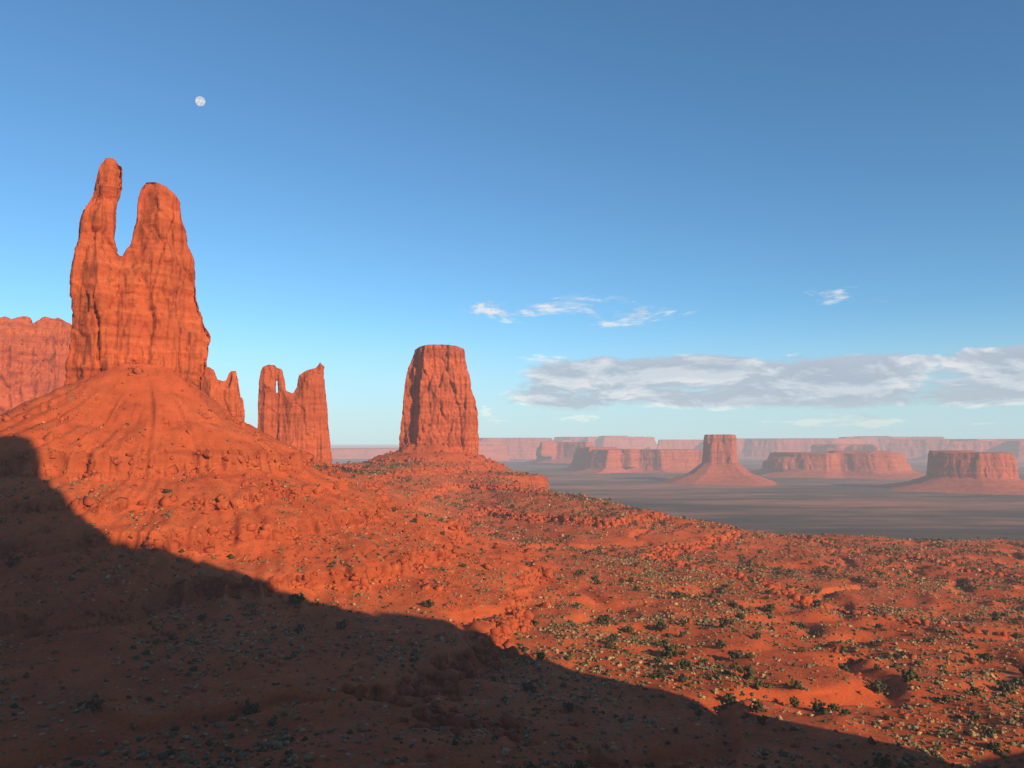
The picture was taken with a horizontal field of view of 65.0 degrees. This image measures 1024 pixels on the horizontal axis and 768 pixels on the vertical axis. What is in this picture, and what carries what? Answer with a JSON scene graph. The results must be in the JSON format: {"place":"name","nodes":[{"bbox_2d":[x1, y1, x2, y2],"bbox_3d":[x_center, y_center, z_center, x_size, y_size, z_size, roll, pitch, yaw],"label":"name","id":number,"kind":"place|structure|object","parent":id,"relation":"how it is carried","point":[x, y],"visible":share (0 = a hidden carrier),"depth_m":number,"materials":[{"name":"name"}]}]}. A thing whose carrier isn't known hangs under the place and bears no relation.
{"place":"outdoors","nodes":[
{"label":"outdoors","id":0,"kind":"place"},
{"bbox_2d":[195,96,204,105],"bbox_3d":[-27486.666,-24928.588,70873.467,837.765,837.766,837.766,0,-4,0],"label":"moon","id":1,"kind":"object","parent":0,"point":[199,100],"visible":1,"depth_m":70639.25,"materials":[{"name":"white"}]},
{"bbox_2d":[330,448,398,458],"bbox_3d":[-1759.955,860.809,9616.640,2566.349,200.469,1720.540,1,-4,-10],"label":"distant mesa","id":2,"kind":"structure","parent":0,"point":[354,453],"depth_m":9057.79,"materials":[{"name":"stone"}]},
{"bbox_2d":[478,444,510,460],"bbox_3d":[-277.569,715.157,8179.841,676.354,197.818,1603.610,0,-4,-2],"label":"distant mesa","id":3,"kind":"structure","parent":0,"point":[495,452],"depth_m":7867.10,"materials":[{"name":"stone"}]},
{"bbox_2d":[0,363,1023,767],"bbox_3d":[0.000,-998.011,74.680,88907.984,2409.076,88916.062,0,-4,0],"label":"terrain","id":4,"kind":"structure","parent":0,"point":[846,509],"depth_m":300.74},
{"bbox_2d":[0,316,71,413],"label":"cliff rock","id":5,"kind":"object","parent":4,"relation":"on","point":[33,357],"visible":0.41,"depth_m":1165.87,"materials":[{"name":"stone"}]},
{"bbox_2d":[64,158,210,390],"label":"rock butte","id":6,"kind":"object","parent":4,"relation":"on","point":[136,303],"visible":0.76,"depth_m":451.55,"materials":[{"name":"stone"}]},
{"bbox_2d":[203,367,244,421],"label":"pinnacle rock","id":7,"kind":"object","parent":4,"relation":"on","point":[225,394],"visible":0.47,"depth_m":594.60,"materials":[{"name":"stone"}]},
{"bbox_2d":[258,363,331,466],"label":"rock butte","id":8,"kind":"object","parent":4,"relation":"on","point":[298,418],"visible":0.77,"depth_m":857.54,"materials":[{"name":"stone"}]},
{"bbox_2d":[0,362,642,711],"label":"talus boulders","id":9,"kind":"object","parent":4,"relation":"on","point":[48,437],"visible":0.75,"depth_m":354.31,"materials":[{"name":"stone"}]},
{"bbox_2d":[332,442,544,487],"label":"rocks","id":10,"kind":"object","parent":4,"relation":"on","point":[442,466],"visible":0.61,"depth_m":1108.67,"materials":[{"name":"stone"}]},
{"bbox_2d":[399,344,478,454],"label":"butte","id":11,"kind":"object","parent":4,"relation":"on","point":[439,404],"visible":0.64,"depth_m":1159.91,"materials":[{"name":"stone"}]},
{"bbox_2d":[0,386,1023,767],"bbox_3d":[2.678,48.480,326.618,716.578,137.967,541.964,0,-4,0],"label":"sage brush","id":12,"kind":"object","parent":4,"relation":"on","point":[288,738],"visible":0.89,"depth_m":252.75,"materials":[{"name":"green plant"}]},
{"bbox_2d":[0,445,1023,767],"bbox_3d":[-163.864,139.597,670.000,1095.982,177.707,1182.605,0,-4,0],"label":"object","id":13,"kind":"object","parent":4,"relation":"on","point":[508,721],"visible":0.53,"depth_m":328.39,"materials":[{"name":"stone"}]},
{"bbox_2d":[1,436,1023,767],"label":"boulders","id":14,"kind":"object","parent":4,"relation":"on","point":[425,584],"visible":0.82,"depth_m":282.96,"materials":[{"name":"stone"}]},
{"bbox_2d":[6,481,1023,767],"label":"juniper trees","id":15,"kind":"object","parent":4,"relation":"on","point":[746,671],"visible":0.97,"depth_m":256.56,"materials":[{"name":"green plant"}]},
{"bbox_2d":[479,438,552,458],"bbox_3d":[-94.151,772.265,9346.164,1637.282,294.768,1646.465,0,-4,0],"label":"distant mesa","id":16,"kind":"structure","parent":4,"relation":"on","point":[521,448],"depth_m":8818.28,"materials":[{"name":"stone"}]},
{"bbox_2d":[526,442,593,464],"bbox_3d":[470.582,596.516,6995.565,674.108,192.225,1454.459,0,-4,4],"label":"distant mesa","id":17,"kind":"structure","parent":4,"relation":"on","point":[556,453],"depth_m":6639.27,"materials":[{"name":"stone"}]},
{"bbox_2d":[552,447,702,473],"bbox_3d":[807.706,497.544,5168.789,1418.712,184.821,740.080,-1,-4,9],"label":"mesa","id":18,"kind":"structure","parent":4,"relation":"on","point":[596,460],"depth_m":5018.63,"materials":[{"name":"red stone"}]},
{"bbox_2d":[313,443,1023,598],"bbox_3d":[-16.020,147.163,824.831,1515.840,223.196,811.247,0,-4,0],"label":"shrubs","id":19,"kind":"object","parent":4,"relation":"on","point":[777,570],"visible":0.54,"depth_m":678.47,"materials":[{"name":"green plant"}]},
{"bbox_2d":[314,443,1023,585],"bbox_3d":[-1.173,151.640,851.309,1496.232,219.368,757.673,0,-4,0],"label":"sage brush","id":20,"kind":"object","parent":4,"relation":"on","point":[899,572],"visible":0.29,"depth_m":708.14,"materials":[{"name":"green plant"}]},
{"bbox_2d":[662,434,778,485],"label":"butte","id":21,"kind":"object","parent":4,"relation":"on","point":[719,465],"visible":0.81,"depth_m":3788.25,"materials":[{"name":"stone"}]},
{"bbox_2d":[736,438,862,458],"bbox_3d":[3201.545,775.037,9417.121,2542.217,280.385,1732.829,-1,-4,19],"label":"distant mesa","id":22,"kind":"structure","parent":4,"relation":"on","point":[755,448],"depth_m":8931.32,"materials":[{"name":"stone"}]},
{"bbox_2d":[749,450,925,479],"bbox_3d":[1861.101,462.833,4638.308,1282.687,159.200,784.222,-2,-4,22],"label":"mesa","id":23,"kind":"structure","parent":4,"relation":"on","point":[861,464],"depth_m":4437.44,"materials":[{"name":"red stone"}]},
{"bbox_2d":[877,450,1023,494],"bbox_3d":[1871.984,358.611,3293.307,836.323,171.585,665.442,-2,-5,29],"label":"butte","id":24,"kind":"object","parent":4,"relation":"on","point":[970,472],"visible":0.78,"depth_m":3169.39,"materials":[{"name":"stone"}]},
{"bbox_2d":[886,439,1023,459],"bbox_3d":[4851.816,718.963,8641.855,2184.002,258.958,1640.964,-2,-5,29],"label":"distant mesa","id":25,"kind":"structure","parent":4,"relation":"on","point":[914,449],"depth_m":8522.11,"materials":[{"name":"stone"}]},
{"bbox_2d":[917,441,1023,462],"bbox_3d":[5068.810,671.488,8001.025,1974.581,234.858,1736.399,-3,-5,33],"label":"distant mesa","id":26,"kind":"structure","parent":4,"relation":"on","point":[1016,448],"depth_m":7851.59,"materials":[{"name":"stone"}]},
{"bbox_2d":[0,0,1023,395],"label":"sky","id":27,"kind":"structure","parent":0,"point":[351,179],"materials":[{"name":"blue"}]},
{"bbox_2d":[553,436,656,448],"bbox_3d":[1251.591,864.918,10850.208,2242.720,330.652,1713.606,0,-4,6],"label":"distant mesa","id":28,"kind":"structure","parent":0,"point":[623,442],"depth_m":10472.10,"materials":[{"name":"stone"}]},
{"bbox_2d":[240,290,1023,444],"bbox_3d":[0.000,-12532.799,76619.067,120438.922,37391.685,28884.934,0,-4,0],"label":"cloud","id":29,"kind":"structure","parent":0,"point":[980,397],"depth_m":86377.08,"materials":[{"name":"white"}]},
{"bbox_2d":[656,439,703,449],"bbox_3d":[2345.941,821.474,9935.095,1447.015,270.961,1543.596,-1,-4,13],"label":"distant mesa","id":30,"kind":"structure","parent":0,"point":[695,444],"depth_m":9541.35,"materials":[{"name":"stone"}]},
{"bbox_2d":[810,444,879,451],"bbox_3d":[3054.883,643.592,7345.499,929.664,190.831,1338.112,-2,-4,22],"label":"distant mesa","id":31,"kind":"structure","parent":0,"point":[837,447],"depth_m":7087.60,"materials":[{"name":"stone"}]},
{"bbox_2d":[839,436,944,450],"bbox_3d":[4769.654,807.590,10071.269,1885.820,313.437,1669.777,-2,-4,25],"label":"distant mesa","id":32,"kind":"structure","parent":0,"point":[882,442],"depth_m":9767.22,"materials":[{"name":"stone"}]}
]}

